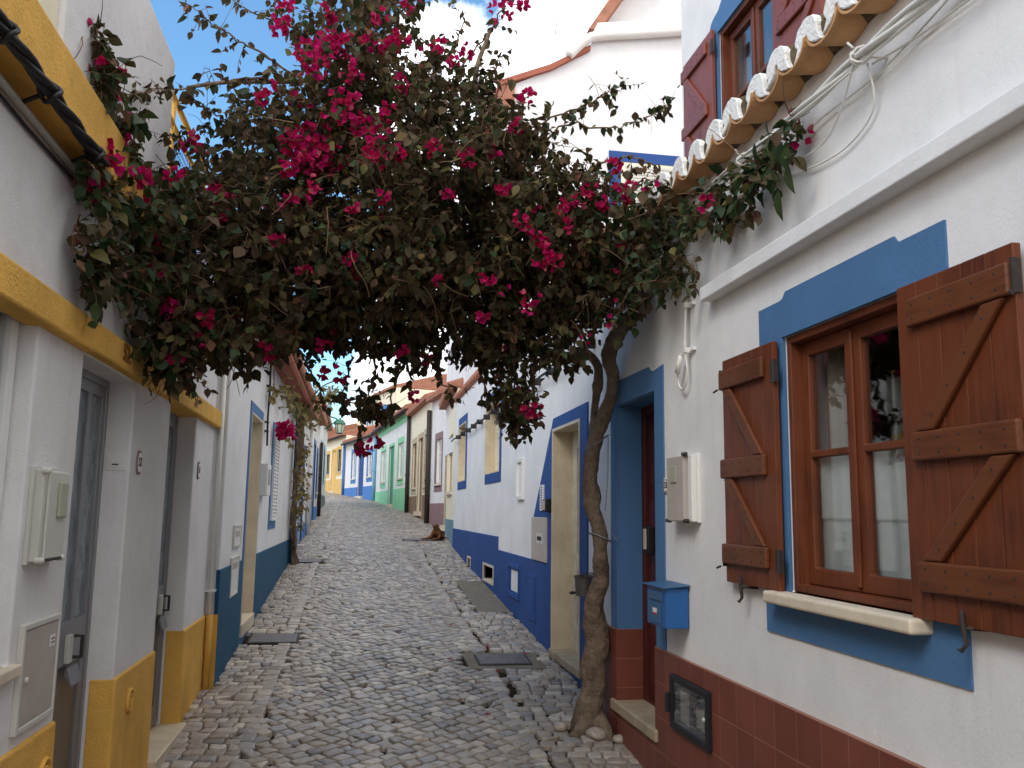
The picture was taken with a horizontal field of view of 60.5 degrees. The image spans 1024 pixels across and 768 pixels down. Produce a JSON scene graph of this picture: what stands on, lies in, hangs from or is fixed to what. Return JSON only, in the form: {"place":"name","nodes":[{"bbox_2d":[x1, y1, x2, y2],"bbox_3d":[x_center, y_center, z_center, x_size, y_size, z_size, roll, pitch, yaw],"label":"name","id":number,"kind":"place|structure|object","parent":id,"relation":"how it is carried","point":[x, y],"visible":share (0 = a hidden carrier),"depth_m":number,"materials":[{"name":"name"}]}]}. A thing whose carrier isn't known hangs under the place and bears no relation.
{"place":"outdoors","nodes":[
{"label":"outdoors","id":0,"kind":"place"},
{"bbox_2d":[150,0,607,426],"label":"sky","id":1,"kind":"structure","parent":0,"point":[535,45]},
{"bbox_2d":[204,555,593,767],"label":"ground","id":2,"kind":"structure","parent":0,"point":[513,691],"depth_m":6.91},
{"bbox_2d":[0,0,226,767],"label":"yellow trimmed house","id":3,"kind":"structure","parent":2,"relation":"on","point":[121,587],"depth_m":3.96,"materials":[{"name":"white paint"}]},
{"bbox_2d":[0,311,18,515],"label":"window","id":4,"kind":"structure","parent":3,"relation":"in","point":[9,326],"depth_m":2.94,"materials":[{"name":"white paint"}]},
{"bbox_2d":[9,613,61,737],"bbox_3d":[-1.681,1.018,3.114,0.024,0.360,0.380,2,-8,-10],"label":"meter box","id":5,"kind":"object","parent":3,"relation":"attached to","point":[33,699],"visible":1,"depth_m":3.08,"materials":[{"name":"grey plastic"}]},
{"bbox_2d":[0,74,75,180],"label":"wall conduit","id":6,"kind":"object","parent":3,"relation":"attached to","point":[12,95],"depth_m":2.86,"materials":[{"name":"grey plastic"}]},
{"bbox_2d":[22,466,69,565],"bbox_3d":[-1.640,0.466,3.119,0.064,0.335,0.280,2,-8,-10],"label":"meter box","id":7,"kind":"object","parent":3,"relation":"attached to","point":[47,504],"visible":1,"depth_m":3.03,"materials":[{"name":"grey plastic"}]},
{"bbox_2d":[0,8,110,169],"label":"overhead cable","id":8,"kind":"object","parent":3,"relation":"attached to","point":[27,59],"visible":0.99,"depth_m":2.71,"materials":[{"name":"black rubber"}]},
{"bbox_2d":[52,368,109,767],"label":"door","id":9,"kind":"structure","parent":3,"relation":"in","point":[68,711],"depth_m":4.02,"materials":[{"name":"grey metal"}]},
{"bbox_2d":[105,453,126,470],"bbox_3d":[-1.937,0.380,4.293,0.094,0.085,0.011,2,-8,-10],"label":"letter slot plate","id":10,"kind":"object","parent":3,"relation":"attached to","point":[115,461],"visible":1,"depth_m":4.29,"materials":[{"name":"white plastic"}]},
{"bbox_2d":[136,450,141,474],"bbox_3d":[-1.897,0.399,4.473,0.012,0.124,0.090,2,-8,-10],"label":"number plaque","id":11,"kind":"object","parent":3,"relation":"attached to","point":[139,462],"visible":1,"depth_m":4.45,"materials":[{"name":"ceramic"}]},
{"bbox_2d":[150,412,178,727],"bbox_3d":[-2.222,1.150,5.456,0.103,2.000,0.870,2,-8,-10],"label":"door","id":12,"kind":"structure","parent":3,"relation":"in","point":[160,621],"depth_m":5.79,"materials":[{"name":"grey metal"}]},
{"bbox_2d":[167,90,212,277],"bbox_3d":[-2.094,-1.094,5.919,0.036,0.798,2.440,2,-8,-10],"label":"terrace railing","id":13,"kind":"object","parent":3,"relation":"on","point":[173,125],"visible":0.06,"depth_m":5.07,"materials":[{"name":"yellow paint"}]},
{"bbox_2d":[197,462,200,478],"bbox_3d":[-2.196,0.606,6.159,0.012,0.124,0.090,2,-8,-10],"label":"number plaque","id":14,"kind":"object","parent":3,"relation":"attached to","point":[198,469],"visible":1,"depth_m":6.13,"materials":[{"name":"ceramic"}]},
{"bbox_2d":[201,374,226,689],"bbox_3d":[-2.290,0.985,6.791,0.070,2.630,0.110,2,-8,-10],"label":"drainpipe","id":15,"kind":"object","parent":3,"relation":"attached to","point":[210,590],"visible":0.86,"depth_m":6.71,"materials":[{"name":"white plastic"}]},
{"bbox_2d":[197,253,315,689],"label":"teal base house","id":16,"kind":"structure","parent":2,"relation":"on","point":[262,550],"depth_m":9.03,"materials":[{"name":"white paint"}]},
{"bbox_2d":[229,555,239,597],"bbox_3d":[-2.393,1.653,7.564,0.020,0.330,0.480,2,-8,-10],"label":"meter box","id":17,"kind":"object","parent":16,"relation":"attached to","point":[234,564],"visible":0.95,"depth_m":7.55,"materials":[{"name":"grey plastic"}]},
{"bbox_2d":[232,524,241,547],"bbox_3d":[-2.397,1.323,7.662,0.020,0.190,0.460,2,-8,-10],"label":"intercom panel","id":18,"kind":"object","parent":16,"relation":"attached to","point":[237,536],"visible":1,"depth_m":7.61,"materials":[{"name":"grey plastic"}]},
{"bbox_2d":[260,463,270,495],"bbox_3d":[-2.674,1.043,9.540,0.090,0.340,0.380,2,-8,-10],"label":"meter box","id":19,"kind":"object","parent":16,"relation":"attached to","point":[265,480],"visible":0.86,"depth_m":9.37,"materials":[{"name":"white plastic"}]},
{"bbox_2d":[264,366,274,445],"bbox_3d":[-2.713,0.247,9.835,0.046,0.904,0.427,2,-8,-7],"label":"drainpipe","id":20,"kind":"object","parent":16,"relation":"attached to","point":[268,409],"depth_m":9.67,"materials":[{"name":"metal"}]},
{"bbox_2d":[267,377,347,564],"bbox_3d":[-2.661,1.092,11.767,0.847,2.904,5.060,2,-8,-10],"label":"climbing vine","id":21,"kind":"object","parent":16,"relation":"attached to","point":[302,415],"visible":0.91,"depth_m":13.49,"materials":[{"name":"green plant"}]},
{"bbox_2d":[246,633,299,645],"bbox_3d":[-2.267,2.433,8.367,0.460,0.063,0.420,2,-8,-10],"label":"manhole cover","id":22,"kind":"object","parent":2,"relation":"on","point":[268,639],"visible":0.97,"depth_m":8.31,"materials":[{"name":"metal"}]},
{"bbox_2d":[288,403,319,562],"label":"royal blue base house","id":23,"kind":"structure","parent":2,"relation":"on","point":[300,535],"depth_m":16.90,"materials":[{"name":"white paint"}]},
{"bbox_2d":[289,419,297,563],"bbox_3d":[-3.447,1.536,13.958,0.104,2.680,0.140,2,-8,-10],"label":"drainpipe","id":24,"kind":"object","parent":23,"relation":"attached to","point":[296,424],"visible":0.11,"depth_m":13.95,"materials":[{"name":"grey metal"}]},
{"bbox_2d":[305,423,314,534],"bbox_3d":[-4.197,1.987,18.212,0.104,2.364,0.140,2,-8,-10],"label":"drainpipe","id":25,"kind":"object","parent":23,"relation":"attached to","point":[308,514],"visible":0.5,"depth_m":18.17,"materials":[{"name":"white plastic"}]},
{"bbox_2d":[305,395,327,526],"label":"blue white cottage","id":26,"kind":"structure","parent":2,"relation":"on","point":[323,422],"depth_m":21.58,"materials":[{"name":"paint"}]},
{"bbox_2d":[317,442,323,516],"bbox_3d":[-5.152,2.580,23.558,0.104,2.019,0.140,2,-8,-10],"label":"drainpipe","id":27,"kind":"object","parent":26,"relation":"attached to","point":[320,480],"visible":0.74,"depth_m":23.53,"materials":[{"name":"metal"}]},
{"bbox_2d":[317,403,332,507],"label":"grey base cottage","id":28,"kind":"structure","parent":2,"relation":"on","point":[323,435],"depth_m":28.84,"materials":[{"name":"white paint"}]},
{"bbox_2d":[325,416,345,433],"bbox_3d":[-5.767,1.345,28.770,0.685,0.595,0.364,0,-8,5],"label":"street lamp","id":29,"kind":"object","parent":28,"relation":"attached to","point":[339,423],"visible":0.92,"depth_m":28.66,"materials":[{"name":"green metal"}]},
{"bbox_2d":[327,423,358,436],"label":"end of street house","id":30,"kind":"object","parent":2,"relation":"on","point":[348,427],"visible":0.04,"depth_m":50.78,"materials":[{"name":"orange tile"}]},
{"bbox_2d":[325,425,374,493],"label":"ochre base house","id":31,"kind":"structure","parent":2,"relation":"on","point":[333,481],"depth_m":42.10,"materials":[{"name":"beige paint"}]},
{"bbox_2d":[326,454,329,473],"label":"window","id":32,"kind":"structure","parent":31,"relation":"in","point":[328,456],"depth_m":44.13,"materials":[{"name":"black metal"}]},
{"bbox_2d":[332,451,335,490],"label":"door","id":33,"kind":"structure","parent":31,"relation":"in","point":[334,453],"depth_m":42.71,"materials":[{"name":"paint"}]},
{"bbox_2d":[338,450,340,470],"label":"window","id":34,"kind":"structure","parent":31,"relation":"in","point":[339,459],"depth_m":41.83,"materials":[{"name":"grey glass"}]},
{"bbox_2d":[341,445,345,494],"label":"drainpipe","id":35,"kind":"object","parent":31,"relation":"attached to","point":[343,470],"visible":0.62,"depth_m":40.34,"materials":[{"name":"blue metal"}]},
{"bbox_2d":[341,431,376,499],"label":"house","id":36,"kind":"structure","parent":2,"relation":"on","point":[358,476],"depth_m":37.75,"materials":[{"name":"white paint"}]},
{"bbox_2d":[353,453,355,478],"bbox_3d":[-6.915,3.615,38.763,0.040,1.140,0.750,4,-9,-22],"label":"window","id":37,"kind":"structure","parent":36,"relation":"in","point":[354,456],"depth_m":38.98,"materials":[{"name":"white glass"}]},
{"bbox_2d":[358,454,363,495],"bbox_3d":[-6.385,4.035,37.368,0.048,2.560,1.100,4,-9,-22],"label":"door","id":38,"kind":"structure","parent":36,"relation":"in","point":[361,461],"depth_m":37.48,"materials":[{"name":"blue paint"}]},
{"bbox_2d":[368,453,371,476],"bbox_3d":[-5.756,3.302,35.958,0.040,0.980,0.750,4,-9,-22],"label":"window","id":39,"kind":"structure","parent":36,"relation":"in","point":[370,456],"depth_m":36.14,"materials":[{"name":"white paint"}]},
{"bbox_2d":[372,436,376,500],"bbox_3d":[-5.462,3.404,34.832,0.140,2.700,0.120,2,-8,-10],"label":"drainpipe","id":40,"kind":"object","parent":36,"relation":"attached to","point":[374,472],"visible":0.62,"depth_m":34.78,"materials":[{"name":"metal"}]},
{"bbox_2d":[371,402,415,510],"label":"mint green house","id":41,"kind":"structure","parent":2,"relation":"on","point":[390,473],"depth_m":30.04,"materials":[{"name":"white paint"}]},
{"bbox_2d":[382,451,385,481],"bbox_3d":[-4.726,3.085,32.749,0.040,1.150,1.300,3,-9,-15],"label":"window","id":42,"kind":"structure","parent":41,"relation":"in","point":[384,453],"depth_m":33.08,"materials":[{"name":"white paint"}]},
{"bbox_2d":[389,446,393,503],"bbox_3d":[-4.138,3.507,30.495,0.048,2.680,1.200,3,-9,-15],"label":"door","id":43,"kind":"structure","parent":41,"relation":"in","point":[392,448],"depth_m":30.73,"materials":[{"name":"green paint"}]},
{"bbox_2d":[399,443,402,477],"bbox_3d":[-3.550,2.488,28.551,0.040,1.150,1.100,3,-9,-15],"label":"window","id":44,"kind":"structure","parent":41,"relation":"in","point":[401,445],"depth_m":28.87,"materials":[{"name":"white glass"}]},
{"bbox_2d":[354,373,446,426],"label":"tall cream house","id":45,"kind":"structure","parent":2,"relation":"on","point":[423,386],"depth_m":47.70,"materials":[{"name":"paint"}]},
{"bbox_2d":[406,392,432,519],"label":"brown base house","id":46,"kind":"structure","parent":2,"relation":"on","point":[417,412],"depth_m":24.55,"materials":[{"name":"beige paint"}]},
{"bbox_2d":[404,416,410,512],"bbox_3d":[-3.148,2.521,26.487,0.140,3.100,0.120,2,-8,-10],"label":"drainpipe","id":47,"kind":"object","parent":46,"relation":"attached to","point":[407,475],"visible":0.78,"depth_m":26.46,"materials":[{"name":"metal"}]},
{"bbox_2d":[414,444,416,486],"bbox_3d":[-2.767,2.376,25.528,0.040,1.280,0.900,3,-9,-13],"label":"window","id":48,"kind":"structure","parent":46,"relation":"in","point":[416,444],"depth_m":25.86,"materials":[{"name":"brown stone"}]},
{"bbox_2d":[419,439,422,510],"bbox_3d":[-2.459,2.861,24.079,0.048,2.750,0.900,3,-9,-13],"label":"door","id":49,"kind":"structure","parent":46,"relation":"in","point":[421,439],"depth_m":24.34,"materials":[{"name":"beige wood"}]},
{"bbox_2d":[424,410,431,523],"bbox_3d":[-2.126,2.206,22.160,0.140,3.100,0.120,2,-8,-10],"label":"drainpipe","id":50,"kind":"object","parent":46,"relation":"attached to","point":[427,470],"visible":0.78,"depth_m":22.13,"materials":[{"name":"metal"}]},
{"bbox_2d":[402,538,442,541],"bbox_3d":[-1.795,3.145,17.668,0.800,0.063,0.450,2,-8,-10],"label":"manhole cover","id":51,"kind":"object","parent":2,"relation":"on","point":[413,539],"visible":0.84,"depth_m":17.60,"materials":[{"name":"metal"}]},
{"bbox_2d":[421,524,446,539],"bbox_3d":[-1.546,3.005,17.875,0.353,0.312,0.829,-1,-9,14],"label":"dog","id":52,"kind":"object","parent":51,"relation":"on","point":[436,533],"visible":0.96,"depth_m":17.63},
{"bbox_2d":[426,387,445,527],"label":"mauve base cottage","id":53,"kind":"structure","parent":2,"relation":"on","point":[436,511],"depth_m":21.45,"materials":[{"name":"white paint"}]},
{"bbox_2d":[437,439,441,482],"bbox_3d":[-1.705,1.871,21.280,0.040,1.080,0.700,3,-9,-16],"label":"window","id":54,"kind":"structure","parent":53,"relation":"in","point":[440,441],"depth_m":21.49,"materials":[{"name":"white glass"}]},
{"bbox_2d":[66,0,813,744],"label":"bougainvillea tree","id":55,"kind":"object","parent":2,"relation":"on","point":[308,262],"visible":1,"depth_m":4.93,"materials":[{"name":"green plant"}]},
{"bbox_2d":[574,572,592,595],"bbox_3d":[0.502,1.374,6.032,0.127,0.159,0.163,9,-11,-43],"label":"tin pot","id":56,"kind":"object","parent":55,"relation":"attached to","point":[582,583],"visible":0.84,"depth_m":6.00,"materials":[{"name":"metal"}]},
{"bbox_2d":[439,378,463,544],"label":"cream cottage","id":57,"kind":"structure","parent":2,"relation":"on","point":[446,527],"depth_m":18.23,"materials":[{"name":"paint"}]},
{"bbox_2d":[450,453,452,491],"bbox_3d":[-1.229,1.680,18.399,0.040,1.180,1.700,2,-8,-7],"label":"window","id":58,"kind":"structure","parent":57,"relation":"in","point":[451,455],"depth_m":19.09,"materials":[{"name":"wood"}]},
{"bbox_2d":[455,581,546,672],"bbox_3d":[-0.340,2.612,9.922,0.691,0.374,5.036,2,-8,-7],"label":"cement paving patch","id":59,"kind":"object","parent":2,"relation":"on","point":[480,596],"visible":0.68,"depth_m":10.29,"materials":[{"name":"grey concrete"}]},
{"bbox_2d":[473,654,532,665],"bbox_3d":[-0.085,2.441,7.748,0.470,0.060,0.380,2,-8,-10],"label":"manhole cover","id":60,"kind":"object","parent":59,"relation":"on","point":[498,659],"visible":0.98,"depth_m":7.71,"materials":[{"name":"metal"}]},
{"bbox_2d":[553,722,567,731],"bbox_3d":[0.325,2.289,5.867,0.094,0.061,0.102,-1,-9,15],"label":"loose stone","id":61,"kind":"object","parent":2,"relation":"on","point":[560,726],"visible":1,"depth_m":5.83,"materials":[{"name":"stone"}]},
{"bbox_2d":[445,0,682,455],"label":"gabled house","id":62,"kind":"structure","parent":2,"relation":"on","point":[636,42],"depth_m":13.23,"materials":[{"name":"white paint"}]},
{"bbox_2d":[452,224,902,708],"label":"house","id":63,"kind":"structure","parent":2,"relation":"on","point":[542,602],"depth_m":8.81,"materials":[{"name":"white paint"}]},
{"bbox_2d":[516,457,524,499],"bbox_3d":[0.091,1.065,9.844,0.030,0.460,0.380,2,-8,-10],"label":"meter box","id":64,"kind":"object","parent":63,"relation":"attached to","point":[520,470],"visible":1,"depth_m":9.84,"materials":[{"name":"white plastic"}]},
{"bbox_2d":[451,339,595,441],"bbox_3d":[-0.237,0.370,11.727,0.090,0.070,10.251,2,-8,-10],"label":"roof","id":65,"kind":"object","parent":63,"relation":"attached to","point":[495,412],"visible":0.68,"depth_m":11.71,"materials":[{"name":"tile"}]},
{"bbox_2d":[531,517,547,562],"bbox_3d":[0.271,1.531,8.676,0.036,0.425,0.710,2,-8,-10],"label":"meter box","id":66,"kind":"object","parent":63,"relation":"attached to","point":[539,525],"visible":1,"depth_m":8.62,"materials":[{"name":"grey plastic"}]},
{"bbox_2d":[540,485,544,510],"bbox_3d":[0.294,1.115,8.606,0.017,0.250,0.150,2,-8,-10],"label":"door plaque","id":67,"kind":"object","parent":63,"relation":"attached to","point":[541,492],"depth_m":8.59,"materials":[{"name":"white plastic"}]},
{"bbox_2d":[542,499,550,511],"bbox_3d":[0.324,1.144,8.284,0.066,0.120,0.160,2,-8,-10],"label":"key safe","id":68,"kind":"object","parent":63,"relation":"attached to","point":[546,505],"visible":1,"depth_m":8.21,"materials":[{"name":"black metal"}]},
{"bbox_2d":[569,431,578,652],"bbox_3d":[0.645,1.370,7.673,0.132,1.975,0.980,2,-8,-10],"label":"door","id":69,"kind":"structure","parent":63,"relation":"in","point":[575,435],"depth_m":8.04,"materials":[{"name":"beige wood"}]},
{"bbox_2d":[601,0,1023,767],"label":"shuttered house","id":70,"kind":"structure","parent":2,"relation":"on","point":[855,596],"depth_m":3.32,"materials":[{"name":"white paint"}]},
{"bbox_2d":[641,404,655,705],"bbox_3d":[0.960,1.076,5.597,0.128,1.945,0.780,2,-8,-10],"label":"door","id":71,"kind":"structure","parent":70,"relation":"in","point":[647,413],"depth_m":5.86,"materials":[{"name":"brown wood"}]},
{"bbox_2d":[663,478,666,492],"bbox_3d":[0.888,0.583,5.049,0.014,0.080,0.070,2,-8,-10],"label":"number plaque","id":72,"kind":"object","parent":70,"relation":"attached to","point":[665,485],"visible":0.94,"depth_m":5.05,"materials":[{"name":"white plastic"}]},
{"bbox_2d":[642,580,689,628],"bbox_3d":[0.836,1.197,4.780,0.151,0.227,0.345,2,-8,-10],"label":"mailbox","id":73,"kind":"object","parent":70,"relation":"attached to","point":[667,604],"visible":1,"depth_m":4.64,"materials":[{"name":"blue metal"}]},
{"bbox_2d":[649,601,660,623],"bbox_3d":[0.777,1.241,4.771,0.006,0.105,0.180,2,-8,-10],"label":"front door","id":74,"kind":"structure","parent":73,"relation":"in","point":[656,618],"depth_m":4.76,"materials":[{"name":"blue metal"}]},
{"bbox_2d":[665,452,700,522],"bbox_3d":[0.910,0.558,4.713,0.085,0.370,0.330,2,-8,-10],"label":"meter box","id":75,"kind":"object","parent":70,"relation":"attached to","point":[683,488],"visible":1,"depth_m":4.61,"materials":[{"name":"white plastic"}]},
{"bbox_2d":[675,285,695,389],"bbox_3d":[0.943,-0.251,4.798,0.050,0.571,0.203,4,-9,-19],"label":"coax cable","id":76,"kind":"object","parent":70,"relation":"attached to","point":[686,305],"visible":0.99,"depth_m":4.78,"materials":[{"name":"white plastic"}]},
{"bbox_2d":[665,673,712,752],"bbox_3d":[0.911,1.680,4.527,0.060,0.280,0.560,2,-8,-10],"label":"meter box","id":77,"kind":"object","parent":70,"relation":"attached to","point":[688,705],"visible":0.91,"depth_m":4.50,"materials":[{"name":"black metal"}]},
{"bbox_2d":[720,0,772,116],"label":"window","id":78,"kind":"structure","parent":70,"relation":"in","point":[751,11],"depth_m":5.74,"materials":[{"name":"brown wood"}]},
{"bbox_2d":[710,0,969,188],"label":"overhead cable","id":79,"kind":"object","parent":70,"relation":"attached to","point":[878,41],"visible":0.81,"depth_m":3.07,"materials":[{"name":"white plastic"}]},
{"bbox_2d":[787,295,912,612],"bbox_3d":[1.309,0.269,3.256,0.158,1.051,0.844,2,-8,-10],"label":"window","id":80,"kind":"structure","parent":70,"relation":"in","point":[850,512],"depth_m":3.35,"materials":[{"name":"brown wood"}]},
{"bbox_2d":[161,492,642,767],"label":"cobbled street","id":81,"kind":"structure","parent":0,"point":[358,600],"depth_m":7.00,"materials":[{"name":"stone"}]},
{"bbox_2d":[299,559,322,563],"bbox_3d":[-3.249,2.847,14.092,0.400,0.068,0.400,2,-8,-10],"label":"manhole cover","id":82,"kind":"object","parent":81,"relation":"on","point":[304,561],"visible":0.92,"depth_m":14.04,"materials":[{"name":"metal"}]},
{"bbox_2d":[585,727,606,740],"bbox_3d":[0.551,2.278,5.721,0.141,0.085,0.142,2,-8,-10],"label":"loose stone","id":83,"kind":"object","parent":81,"relation":"on","point":[596,733],"visible":1,"depth_m":5.68,"materials":[{"name":"stone"}]},
{"bbox_2d":[613,734,622,742],"bbox_3d":[0.691,2.286,5.658,0.088,0.055,0.093,2,-8,-10],"label":"loose stone","id":84,"kind":"object","parent":81,"relation":"on","point":[617,738],"visible":0.84,"depth_m":5.63,"materials":[{"name":"stone"}]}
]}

